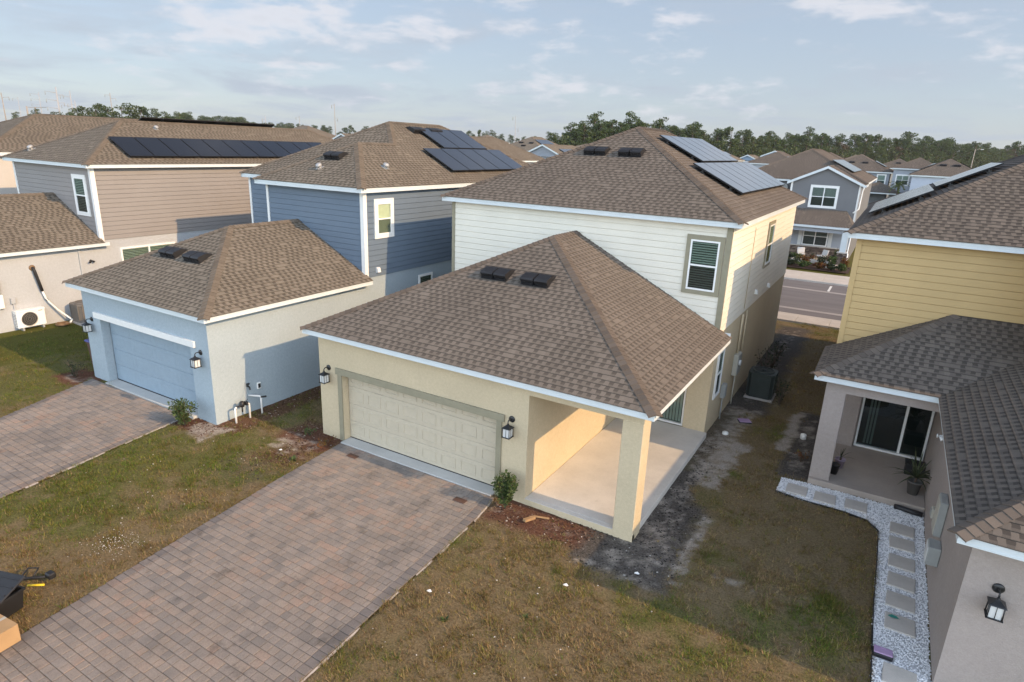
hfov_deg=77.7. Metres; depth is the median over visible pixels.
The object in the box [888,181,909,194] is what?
palm tree
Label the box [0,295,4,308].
electric meter
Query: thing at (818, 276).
sidewalk
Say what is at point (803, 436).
cleanout cap
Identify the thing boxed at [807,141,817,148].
pine tree
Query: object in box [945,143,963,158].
pine tree
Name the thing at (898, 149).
rusty tree
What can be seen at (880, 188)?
house
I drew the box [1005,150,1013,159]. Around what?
broadleaf tree
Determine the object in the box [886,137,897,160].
pine tree
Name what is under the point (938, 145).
pine tree
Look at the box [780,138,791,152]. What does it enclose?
pine tree
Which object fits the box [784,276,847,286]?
kerb
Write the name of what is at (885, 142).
pine tree
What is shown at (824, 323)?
sidewalk
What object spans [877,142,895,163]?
broadleaf tree
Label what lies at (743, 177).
solar array
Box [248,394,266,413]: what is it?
standpipe
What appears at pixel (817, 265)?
garden bush
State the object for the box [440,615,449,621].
weed
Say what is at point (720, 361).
window
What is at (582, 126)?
pine tree
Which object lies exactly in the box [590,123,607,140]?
pine tree
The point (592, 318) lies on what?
cream house
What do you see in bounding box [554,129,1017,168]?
undergrowth
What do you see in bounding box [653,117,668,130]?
pine tree
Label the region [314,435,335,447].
shrub
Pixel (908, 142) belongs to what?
pine tree
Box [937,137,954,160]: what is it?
pine tree
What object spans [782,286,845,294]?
ribbon kerb
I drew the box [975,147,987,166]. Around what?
pine tree
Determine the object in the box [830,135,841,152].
pine tree
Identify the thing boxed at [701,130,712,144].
pine tree
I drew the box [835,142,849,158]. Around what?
rusty tree
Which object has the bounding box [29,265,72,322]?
refrigerant pipe
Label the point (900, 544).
stepping stone
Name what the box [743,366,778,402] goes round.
air conditioner
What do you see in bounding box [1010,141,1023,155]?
pine tree
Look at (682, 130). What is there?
pine tree
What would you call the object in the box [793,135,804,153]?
pine tree
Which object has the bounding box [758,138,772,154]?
broadleaf tree
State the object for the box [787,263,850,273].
garden soil
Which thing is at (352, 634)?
driveway edge
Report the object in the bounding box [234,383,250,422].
irrigation valve
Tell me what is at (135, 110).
broadleaf tree
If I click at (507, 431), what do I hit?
wall lamp
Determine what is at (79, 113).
broadleaf tree
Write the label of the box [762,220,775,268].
window
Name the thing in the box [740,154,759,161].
house
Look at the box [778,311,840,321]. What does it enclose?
kerb
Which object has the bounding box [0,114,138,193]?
house
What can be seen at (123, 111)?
broadleaf tree
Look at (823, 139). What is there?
pine tree
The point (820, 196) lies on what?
window
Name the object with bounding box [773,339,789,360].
shrub
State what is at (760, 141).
pine tree
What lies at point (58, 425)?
driveway
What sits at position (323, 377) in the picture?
wall lamp
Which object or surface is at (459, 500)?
drain grate
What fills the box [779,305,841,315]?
ribbon kerb
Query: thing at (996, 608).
wall lamp
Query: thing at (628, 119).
pine tree
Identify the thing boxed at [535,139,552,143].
solar array
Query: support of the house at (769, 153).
on the ground at (794, 337)
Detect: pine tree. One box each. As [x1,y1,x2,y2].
[97,105,117,117]
[131,106,149,118]
[340,127,348,133]
[347,125,355,133]
[507,134,514,143]
[548,132,561,144]
[561,132,569,144]
[564,122,577,142]
[567,131,581,144]
[575,121,594,144]
[586,111,603,125]
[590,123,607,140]
[590,124,600,140]
[591,120,607,141]
[600,126,613,137]
[604,119,619,134]
[613,122,627,134]
[623,111,639,125]
[630,120,643,127]
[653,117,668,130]
[665,125,677,134]
[674,128,685,136]
[686,123,702,138]
[691,121,702,137]
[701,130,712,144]
[709,129,726,148]
[711,128,729,147]
[722,126,741,156]
[734,129,753,150]
[751,136,764,152]
[761,136,774,151]
[764,131,776,146]
[771,137,780,150]
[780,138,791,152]
[783,132,795,154]
[789,136,801,155]
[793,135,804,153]
[798,126,815,151]
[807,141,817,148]
[813,134,820,148]
[815,133,828,150]
[822,136,833,151]
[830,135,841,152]
[838,133,845,155]
[842,139,852,155]
[846,134,863,155]
[853,134,864,154]
[856,133,874,156]
[871,134,885,160]
[876,138,888,161]
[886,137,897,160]
[894,138,906,158]
[900,131,921,156]
[900,136,914,161]
[917,141,931,158]
[919,136,935,152]
[924,145,937,162]
[932,141,944,162]
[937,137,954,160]
[937,140,948,161]
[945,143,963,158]
[957,143,967,161]
[964,147,974,163]
[969,141,982,167]
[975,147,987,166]
[980,144,992,156]
[997,149,1005,160]
[1008,145,1019,156]
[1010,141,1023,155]
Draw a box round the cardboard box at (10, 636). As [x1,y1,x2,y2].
[0,614,20,652]
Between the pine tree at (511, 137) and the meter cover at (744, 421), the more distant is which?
the pine tree at (511, 137)
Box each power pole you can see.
[1,93,9,119]
[44,87,64,114]
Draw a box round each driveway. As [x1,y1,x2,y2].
[0,379,175,497]
[0,443,493,681]
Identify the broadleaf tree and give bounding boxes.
[11,112,19,118]
[29,108,40,114]
[69,108,83,115]
[72,106,90,115]
[86,103,105,116]
[107,103,132,117]
[124,104,143,118]
[148,108,162,117]
[160,111,170,117]
[572,130,585,145]
[591,129,602,140]
[735,142,747,157]
[747,138,761,154]
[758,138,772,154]
[827,146,835,151]
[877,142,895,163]
[908,146,919,160]
[983,149,993,164]
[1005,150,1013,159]
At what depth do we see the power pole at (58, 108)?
298.97 m
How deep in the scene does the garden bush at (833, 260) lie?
46.02 m
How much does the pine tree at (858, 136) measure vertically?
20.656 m
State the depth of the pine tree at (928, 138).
355.73 m
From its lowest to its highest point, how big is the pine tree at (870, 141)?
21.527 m
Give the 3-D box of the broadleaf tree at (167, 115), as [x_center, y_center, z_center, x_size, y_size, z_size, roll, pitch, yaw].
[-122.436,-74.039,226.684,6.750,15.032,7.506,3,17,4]
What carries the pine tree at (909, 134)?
on the ground at (794, 337)
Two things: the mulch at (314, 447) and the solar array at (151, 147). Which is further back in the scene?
the solar array at (151, 147)
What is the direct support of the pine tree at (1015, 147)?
on the ground at (794, 337)
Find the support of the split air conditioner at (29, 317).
on the ground at (794, 337)
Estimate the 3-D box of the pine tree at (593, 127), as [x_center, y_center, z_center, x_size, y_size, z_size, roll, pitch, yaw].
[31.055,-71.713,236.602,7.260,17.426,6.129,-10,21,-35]
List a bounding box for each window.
[71,174,91,216]
[120,241,174,260]
[373,198,393,238]
[418,272,432,283]
[681,234,725,296]
[712,348,725,399]
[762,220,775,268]
[801,231,828,246]
[807,185,839,208]
[876,174,886,183]
[894,174,909,185]
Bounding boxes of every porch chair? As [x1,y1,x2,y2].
[797,247,804,255]
[815,250,828,259]
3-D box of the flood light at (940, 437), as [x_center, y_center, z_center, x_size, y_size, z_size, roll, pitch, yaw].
[9.203,2.070,13.648,0.156,0.130,0.252,12,20,29]
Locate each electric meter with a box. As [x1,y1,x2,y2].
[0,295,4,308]
[730,351,741,403]
[931,493,948,537]
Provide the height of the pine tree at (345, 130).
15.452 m
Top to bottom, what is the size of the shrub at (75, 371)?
0.656 m
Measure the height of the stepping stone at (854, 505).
0.048 m
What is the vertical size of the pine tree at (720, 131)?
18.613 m
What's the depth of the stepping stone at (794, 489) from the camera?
15.26 m
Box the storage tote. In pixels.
[0,571,25,617]
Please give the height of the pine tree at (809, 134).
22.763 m
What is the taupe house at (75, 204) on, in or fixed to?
on the ground at (794, 337)
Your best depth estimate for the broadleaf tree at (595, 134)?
233.26 m
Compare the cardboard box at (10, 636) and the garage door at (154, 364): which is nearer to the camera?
the cardboard box at (10, 636)
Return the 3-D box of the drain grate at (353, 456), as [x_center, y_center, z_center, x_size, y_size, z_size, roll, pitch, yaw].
[-4.021,2.901,16.049,0.300,0.022,0.160,12,20,29]
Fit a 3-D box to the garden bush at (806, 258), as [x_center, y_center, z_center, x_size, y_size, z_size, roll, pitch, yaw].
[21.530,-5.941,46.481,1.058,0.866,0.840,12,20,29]
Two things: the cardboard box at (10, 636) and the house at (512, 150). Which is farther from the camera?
the house at (512, 150)
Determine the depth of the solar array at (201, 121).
31.64 m
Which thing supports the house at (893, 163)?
on the ground at (794, 337)
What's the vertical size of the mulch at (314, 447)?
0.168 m
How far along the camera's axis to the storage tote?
10.43 m
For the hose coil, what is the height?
0.108 m
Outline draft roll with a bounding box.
[894,504,922,516]
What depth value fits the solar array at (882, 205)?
18.68 m
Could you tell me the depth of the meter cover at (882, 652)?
10.28 m
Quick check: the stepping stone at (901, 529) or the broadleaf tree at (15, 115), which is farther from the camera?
the broadleaf tree at (15, 115)
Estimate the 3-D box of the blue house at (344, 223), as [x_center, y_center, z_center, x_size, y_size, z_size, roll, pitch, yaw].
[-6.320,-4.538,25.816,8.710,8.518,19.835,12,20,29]
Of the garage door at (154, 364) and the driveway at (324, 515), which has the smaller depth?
the driveway at (324, 515)
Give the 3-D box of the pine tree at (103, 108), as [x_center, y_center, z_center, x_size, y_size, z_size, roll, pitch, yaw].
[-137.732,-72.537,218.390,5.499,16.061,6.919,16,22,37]
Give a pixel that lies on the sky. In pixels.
(938, 69)
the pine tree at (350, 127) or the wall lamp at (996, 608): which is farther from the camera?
the pine tree at (350, 127)
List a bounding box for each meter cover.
[737,418,751,423]
[872,644,892,661]
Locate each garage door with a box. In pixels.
[109,322,196,408]
[348,378,495,485]
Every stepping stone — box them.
[785,483,807,496]
[813,491,835,505]
[844,498,866,513]
[881,661,916,681]
[884,611,914,638]
[885,590,914,614]
[886,571,915,593]
[888,553,914,573]
[889,521,914,539]
[889,535,914,554]
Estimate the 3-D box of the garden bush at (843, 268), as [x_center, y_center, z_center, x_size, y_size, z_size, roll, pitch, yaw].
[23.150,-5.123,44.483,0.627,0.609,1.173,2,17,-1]
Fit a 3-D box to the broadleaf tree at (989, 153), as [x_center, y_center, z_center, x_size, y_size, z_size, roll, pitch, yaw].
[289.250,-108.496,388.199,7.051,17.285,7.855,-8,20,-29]
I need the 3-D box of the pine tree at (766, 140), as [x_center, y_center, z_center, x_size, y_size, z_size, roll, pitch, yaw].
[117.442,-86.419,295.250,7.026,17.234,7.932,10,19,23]
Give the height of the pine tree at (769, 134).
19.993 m
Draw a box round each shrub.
[65,360,84,377]
[167,397,197,425]
[303,426,316,435]
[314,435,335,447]
[491,469,518,508]
[755,345,774,367]
[763,343,781,368]
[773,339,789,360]
[774,375,790,405]
[794,449,809,461]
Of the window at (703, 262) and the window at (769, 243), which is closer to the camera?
the window at (703, 262)
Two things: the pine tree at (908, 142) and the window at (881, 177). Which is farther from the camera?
the pine tree at (908, 142)
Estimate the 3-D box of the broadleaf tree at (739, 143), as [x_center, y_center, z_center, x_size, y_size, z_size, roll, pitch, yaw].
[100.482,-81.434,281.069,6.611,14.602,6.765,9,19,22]
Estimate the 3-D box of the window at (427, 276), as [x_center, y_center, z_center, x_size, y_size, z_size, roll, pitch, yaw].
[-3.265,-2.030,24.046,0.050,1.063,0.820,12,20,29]
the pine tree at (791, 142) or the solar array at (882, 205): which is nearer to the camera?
the solar array at (882, 205)
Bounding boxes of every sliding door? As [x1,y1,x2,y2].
[657,389,686,425]
[853,397,934,460]
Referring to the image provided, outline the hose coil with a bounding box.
[55,321,69,325]
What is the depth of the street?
36.22 m
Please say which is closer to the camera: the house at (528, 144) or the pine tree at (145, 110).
the house at (528, 144)
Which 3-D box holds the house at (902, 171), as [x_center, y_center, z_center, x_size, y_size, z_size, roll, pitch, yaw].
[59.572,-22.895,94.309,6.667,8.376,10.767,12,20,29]
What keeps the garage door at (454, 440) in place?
in the cream house at (592, 318)
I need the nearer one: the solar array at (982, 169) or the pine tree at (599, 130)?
the solar array at (982, 169)
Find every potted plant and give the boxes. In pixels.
[830,461,840,474]
[834,448,850,468]
[893,445,931,495]
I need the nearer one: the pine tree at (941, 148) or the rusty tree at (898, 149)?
the rusty tree at (898, 149)
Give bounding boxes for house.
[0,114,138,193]
[0,120,333,332]
[62,121,528,424]
[294,125,335,138]
[300,126,808,541]
[332,133,349,139]
[470,136,544,163]
[511,137,557,150]
[528,144,576,158]
[719,149,744,161]
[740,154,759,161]
[748,151,790,167]
[759,148,877,267]
[760,150,781,156]
[807,154,1023,681]
[845,154,900,206]
[884,158,905,197]
[888,157,932,196]
[908,159,970,190]
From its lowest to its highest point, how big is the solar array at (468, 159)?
0.815 m
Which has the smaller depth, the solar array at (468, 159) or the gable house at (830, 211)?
the solar array at (468, 159)
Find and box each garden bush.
[787,257,796,264]
[791,252,802,261]
[795,260,812,266]
[800,254,814,261]
[812,262,827,268]
[817,255,829,264]
[826,262,837,269]
[828,256,838,264]
[837,263,848,271]
[840,257,849,266]
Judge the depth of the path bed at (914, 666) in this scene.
11.75 m
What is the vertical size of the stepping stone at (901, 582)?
0.048 m
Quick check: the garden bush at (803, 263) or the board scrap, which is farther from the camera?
the garden bush at (803, 263)
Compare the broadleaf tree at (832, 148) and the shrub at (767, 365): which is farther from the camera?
the broadleaf tree at (832, 148)
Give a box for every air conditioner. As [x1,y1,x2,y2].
[12,306,46,330]
[69,300,85,325]
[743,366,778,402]
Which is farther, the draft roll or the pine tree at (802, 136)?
the pine tree at (802, 136)
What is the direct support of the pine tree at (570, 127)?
on the ground at (794, 337)
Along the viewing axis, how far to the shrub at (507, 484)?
13.86 m
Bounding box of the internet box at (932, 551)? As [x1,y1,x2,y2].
[924,538,941,566]
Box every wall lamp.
[81,317,92,332]
[189,350,201,368]
[318,365,330,383]
[501,416,514,439]
[984,583,1007,622]
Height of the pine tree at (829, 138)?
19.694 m
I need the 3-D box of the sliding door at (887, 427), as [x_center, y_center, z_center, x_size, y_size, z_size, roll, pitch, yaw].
[10.157,2.045,16.852,1.630,2.000,0.120,12,20,29]
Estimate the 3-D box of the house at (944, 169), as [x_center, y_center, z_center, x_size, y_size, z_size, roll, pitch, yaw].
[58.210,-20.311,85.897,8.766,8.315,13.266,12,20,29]
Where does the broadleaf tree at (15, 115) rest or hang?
on the ground at (794, 337)
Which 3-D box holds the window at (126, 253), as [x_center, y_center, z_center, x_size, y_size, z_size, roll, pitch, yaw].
[-15.611,-3.526,27.453,0.052,1.283,2.400,12,20,29]
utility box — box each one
[719,383,727,418]
[930,506,935,518]
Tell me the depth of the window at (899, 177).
90.68 m
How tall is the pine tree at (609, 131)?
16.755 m
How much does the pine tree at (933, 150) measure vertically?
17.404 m
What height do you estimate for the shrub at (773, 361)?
1.083 m
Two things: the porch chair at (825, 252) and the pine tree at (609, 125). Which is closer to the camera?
the porch chair at (825, 252)
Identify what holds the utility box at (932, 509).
attached to the yellow house at (925, 350)
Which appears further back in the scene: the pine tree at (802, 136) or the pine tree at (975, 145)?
the pine tree at (975, 145)
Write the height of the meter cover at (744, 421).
0.078 m
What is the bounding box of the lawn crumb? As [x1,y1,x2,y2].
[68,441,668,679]
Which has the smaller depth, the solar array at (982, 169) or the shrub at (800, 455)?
the shrub at (800, 455)
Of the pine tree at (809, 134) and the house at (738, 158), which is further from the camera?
the pine tree at (809, 134)
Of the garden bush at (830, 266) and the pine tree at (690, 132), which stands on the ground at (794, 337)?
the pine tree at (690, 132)
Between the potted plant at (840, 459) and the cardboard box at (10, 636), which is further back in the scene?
the potted plant at (840, 459)
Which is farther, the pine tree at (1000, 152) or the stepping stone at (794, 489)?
the pine tree at (1000, 152)
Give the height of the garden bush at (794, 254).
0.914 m
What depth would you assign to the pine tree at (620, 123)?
240.92 m
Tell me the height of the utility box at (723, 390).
1.170 m
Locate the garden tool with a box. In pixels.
[22,567,55,586]
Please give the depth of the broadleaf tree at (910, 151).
343.15 m
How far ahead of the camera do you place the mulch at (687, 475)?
13.22 m
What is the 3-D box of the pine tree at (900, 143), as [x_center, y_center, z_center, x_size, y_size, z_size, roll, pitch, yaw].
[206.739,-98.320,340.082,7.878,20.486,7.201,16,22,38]
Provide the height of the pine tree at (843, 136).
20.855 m
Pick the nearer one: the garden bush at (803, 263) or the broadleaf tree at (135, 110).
the garden bush at (803, 263)
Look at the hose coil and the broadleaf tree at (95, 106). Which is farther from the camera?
the broadleaf tree at (95, 106)
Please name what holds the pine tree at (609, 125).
on the ground at (794, 337)
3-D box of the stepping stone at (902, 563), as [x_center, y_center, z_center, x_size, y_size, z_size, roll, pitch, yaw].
[7.770,4.434,12.682,0.460,0.048,0.470,13,20,30]
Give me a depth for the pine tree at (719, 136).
272.29 m
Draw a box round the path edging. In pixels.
[775,490,878,681]
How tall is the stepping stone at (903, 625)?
0.048 m
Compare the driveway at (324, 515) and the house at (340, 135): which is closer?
the driveway at (324, 515)
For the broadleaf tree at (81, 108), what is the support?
on the ground at (794, 337)
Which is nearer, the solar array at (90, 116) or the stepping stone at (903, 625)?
the stepping stone at (903, 625)
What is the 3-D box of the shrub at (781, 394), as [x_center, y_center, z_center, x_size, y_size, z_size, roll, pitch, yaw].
[8.621,1.600,20.289,0.525,0.992,0.658,4,17,6]
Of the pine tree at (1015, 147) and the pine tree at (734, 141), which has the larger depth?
the pine tree at (1015, 147)
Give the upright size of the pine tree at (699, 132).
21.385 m
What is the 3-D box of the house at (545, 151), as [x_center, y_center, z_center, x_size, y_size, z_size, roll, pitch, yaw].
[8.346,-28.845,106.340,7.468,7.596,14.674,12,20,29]
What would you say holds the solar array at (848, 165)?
on the gable house at (830, 211)
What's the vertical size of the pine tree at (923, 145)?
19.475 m
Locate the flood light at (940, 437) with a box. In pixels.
[936,434,942,441]
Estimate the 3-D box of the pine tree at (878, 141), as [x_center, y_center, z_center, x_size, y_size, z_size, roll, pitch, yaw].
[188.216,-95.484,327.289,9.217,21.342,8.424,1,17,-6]
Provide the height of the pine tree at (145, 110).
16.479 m
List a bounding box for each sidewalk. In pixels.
[777,312,840,329]
[784,269,849,283]
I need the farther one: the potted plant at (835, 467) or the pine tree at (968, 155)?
the pine tree at (968, 155)
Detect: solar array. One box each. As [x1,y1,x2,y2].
[49,114,132,118]
[108,136,320,156]
[138,117,273,126]
[421,128,486,148]
[423,148,522,170]
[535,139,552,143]
[659,135,737,161]
[693,162,784,193]
[833,160,861,171]
[868,184,934,213]
[932,162,1003,187]
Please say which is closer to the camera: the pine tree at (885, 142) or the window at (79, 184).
the window at (79, 184)
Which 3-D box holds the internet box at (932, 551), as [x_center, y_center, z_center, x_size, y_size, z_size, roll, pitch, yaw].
[7.638,3.840,11.552,0.208,0.360,0.360,12,20,29]
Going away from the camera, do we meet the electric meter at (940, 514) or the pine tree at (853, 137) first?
the electric meter at (940, 514)
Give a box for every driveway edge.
[25,420,176,487]
[302,500,492,681]
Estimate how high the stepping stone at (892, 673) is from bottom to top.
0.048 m
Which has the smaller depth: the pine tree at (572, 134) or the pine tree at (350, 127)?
the pine tree at (572, 134)
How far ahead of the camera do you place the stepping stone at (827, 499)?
14.93 m
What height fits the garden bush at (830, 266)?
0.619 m
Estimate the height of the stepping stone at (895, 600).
0.048 m
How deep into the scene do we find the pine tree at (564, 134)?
234.35 m
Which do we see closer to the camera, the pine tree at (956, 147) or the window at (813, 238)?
the window at (813, 238)
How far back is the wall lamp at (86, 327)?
19.29 m
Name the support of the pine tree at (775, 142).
on the ground at (794, 337)
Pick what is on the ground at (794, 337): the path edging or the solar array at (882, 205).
the path edging
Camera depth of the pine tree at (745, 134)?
285.12 m
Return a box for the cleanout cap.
[800,433,806,439]
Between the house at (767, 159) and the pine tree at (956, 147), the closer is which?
the house at (767, 159)
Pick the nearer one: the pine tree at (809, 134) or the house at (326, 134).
the house at (326, 134)
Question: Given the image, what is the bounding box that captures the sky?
[0,0,1023,160]
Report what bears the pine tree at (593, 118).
on the ground at (794, 337)
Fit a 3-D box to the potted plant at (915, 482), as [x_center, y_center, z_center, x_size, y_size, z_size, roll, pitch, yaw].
[9.520,3.104,14.805,1.377,1.142,1.205,8,18,19]
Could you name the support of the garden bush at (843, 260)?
on the garden soil
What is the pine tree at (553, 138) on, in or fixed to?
on the ground at (794, 337)
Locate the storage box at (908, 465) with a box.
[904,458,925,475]
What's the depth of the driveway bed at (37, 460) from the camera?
15.02 m
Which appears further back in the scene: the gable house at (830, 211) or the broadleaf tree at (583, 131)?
the broadleaf tree at (583, 131)
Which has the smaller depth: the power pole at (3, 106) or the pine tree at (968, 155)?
the power pole at (3, 106)
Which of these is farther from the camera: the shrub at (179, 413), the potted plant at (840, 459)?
the shrub at (179, 413)
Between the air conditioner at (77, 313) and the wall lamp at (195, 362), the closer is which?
the wall lamp at (195, 362)
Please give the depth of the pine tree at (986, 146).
388.83 m
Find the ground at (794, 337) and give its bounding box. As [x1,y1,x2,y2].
[0,247,1010,681]
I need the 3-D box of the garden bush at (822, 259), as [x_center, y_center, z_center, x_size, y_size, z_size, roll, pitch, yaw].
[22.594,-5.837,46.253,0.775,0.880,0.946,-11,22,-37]
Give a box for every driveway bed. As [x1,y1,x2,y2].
[0,382,119,495]
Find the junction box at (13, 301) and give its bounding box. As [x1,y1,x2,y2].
[10,298,15,309]
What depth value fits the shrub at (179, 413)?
16.93 m
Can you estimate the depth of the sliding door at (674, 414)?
18.36 m
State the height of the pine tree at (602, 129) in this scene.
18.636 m
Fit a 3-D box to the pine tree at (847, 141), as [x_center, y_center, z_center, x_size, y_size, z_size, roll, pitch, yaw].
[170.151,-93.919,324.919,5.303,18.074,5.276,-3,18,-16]
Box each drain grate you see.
[346,453,358,458]
[453,496,466,503]
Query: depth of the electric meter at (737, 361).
19.86 m
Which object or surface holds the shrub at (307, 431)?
on the ground at (794, 337)
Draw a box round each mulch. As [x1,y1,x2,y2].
[168,388,596,548]
[222,433,729,589]
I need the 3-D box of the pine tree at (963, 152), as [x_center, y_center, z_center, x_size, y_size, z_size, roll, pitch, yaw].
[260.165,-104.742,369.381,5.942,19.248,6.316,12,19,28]
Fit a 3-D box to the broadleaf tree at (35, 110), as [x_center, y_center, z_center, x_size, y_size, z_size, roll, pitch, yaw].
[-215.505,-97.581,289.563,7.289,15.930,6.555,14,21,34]
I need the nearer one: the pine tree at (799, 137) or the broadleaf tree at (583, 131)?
the broadleaf tree at (583, 131)
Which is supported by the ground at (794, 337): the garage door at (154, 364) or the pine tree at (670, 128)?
the pine tree at (670, 128)
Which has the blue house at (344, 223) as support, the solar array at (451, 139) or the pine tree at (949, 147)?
the solar array at (451, 139)
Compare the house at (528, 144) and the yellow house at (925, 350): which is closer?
the yellow house at (925, 350)
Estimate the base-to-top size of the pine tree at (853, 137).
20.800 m
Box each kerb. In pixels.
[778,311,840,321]
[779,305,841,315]
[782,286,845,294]
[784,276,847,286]
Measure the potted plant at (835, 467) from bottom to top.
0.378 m
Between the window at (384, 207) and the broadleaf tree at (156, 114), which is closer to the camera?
the window at (384, 207)
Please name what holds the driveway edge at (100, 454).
on the ground at (794, 337)
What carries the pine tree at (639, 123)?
on the ground at (794, 337)
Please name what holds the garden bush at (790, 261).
on the garden soil
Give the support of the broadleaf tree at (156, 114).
on the ground at (794, 337)
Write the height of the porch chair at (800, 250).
0.771 m
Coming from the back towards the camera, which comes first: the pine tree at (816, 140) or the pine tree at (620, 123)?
the pine tree at (816, 140)
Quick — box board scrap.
[523,515,535,522]
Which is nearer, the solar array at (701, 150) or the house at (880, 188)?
the solar array at (701, 150)
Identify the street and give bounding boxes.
[778,279,847,320]
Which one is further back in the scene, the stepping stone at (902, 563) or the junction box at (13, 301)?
the junction box at (13, 301)
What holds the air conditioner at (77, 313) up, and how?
on the ground at (794, 337)
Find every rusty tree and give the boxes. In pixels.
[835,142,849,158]
[888,146,903,159]
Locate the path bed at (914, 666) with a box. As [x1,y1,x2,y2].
[777,478,929,681]

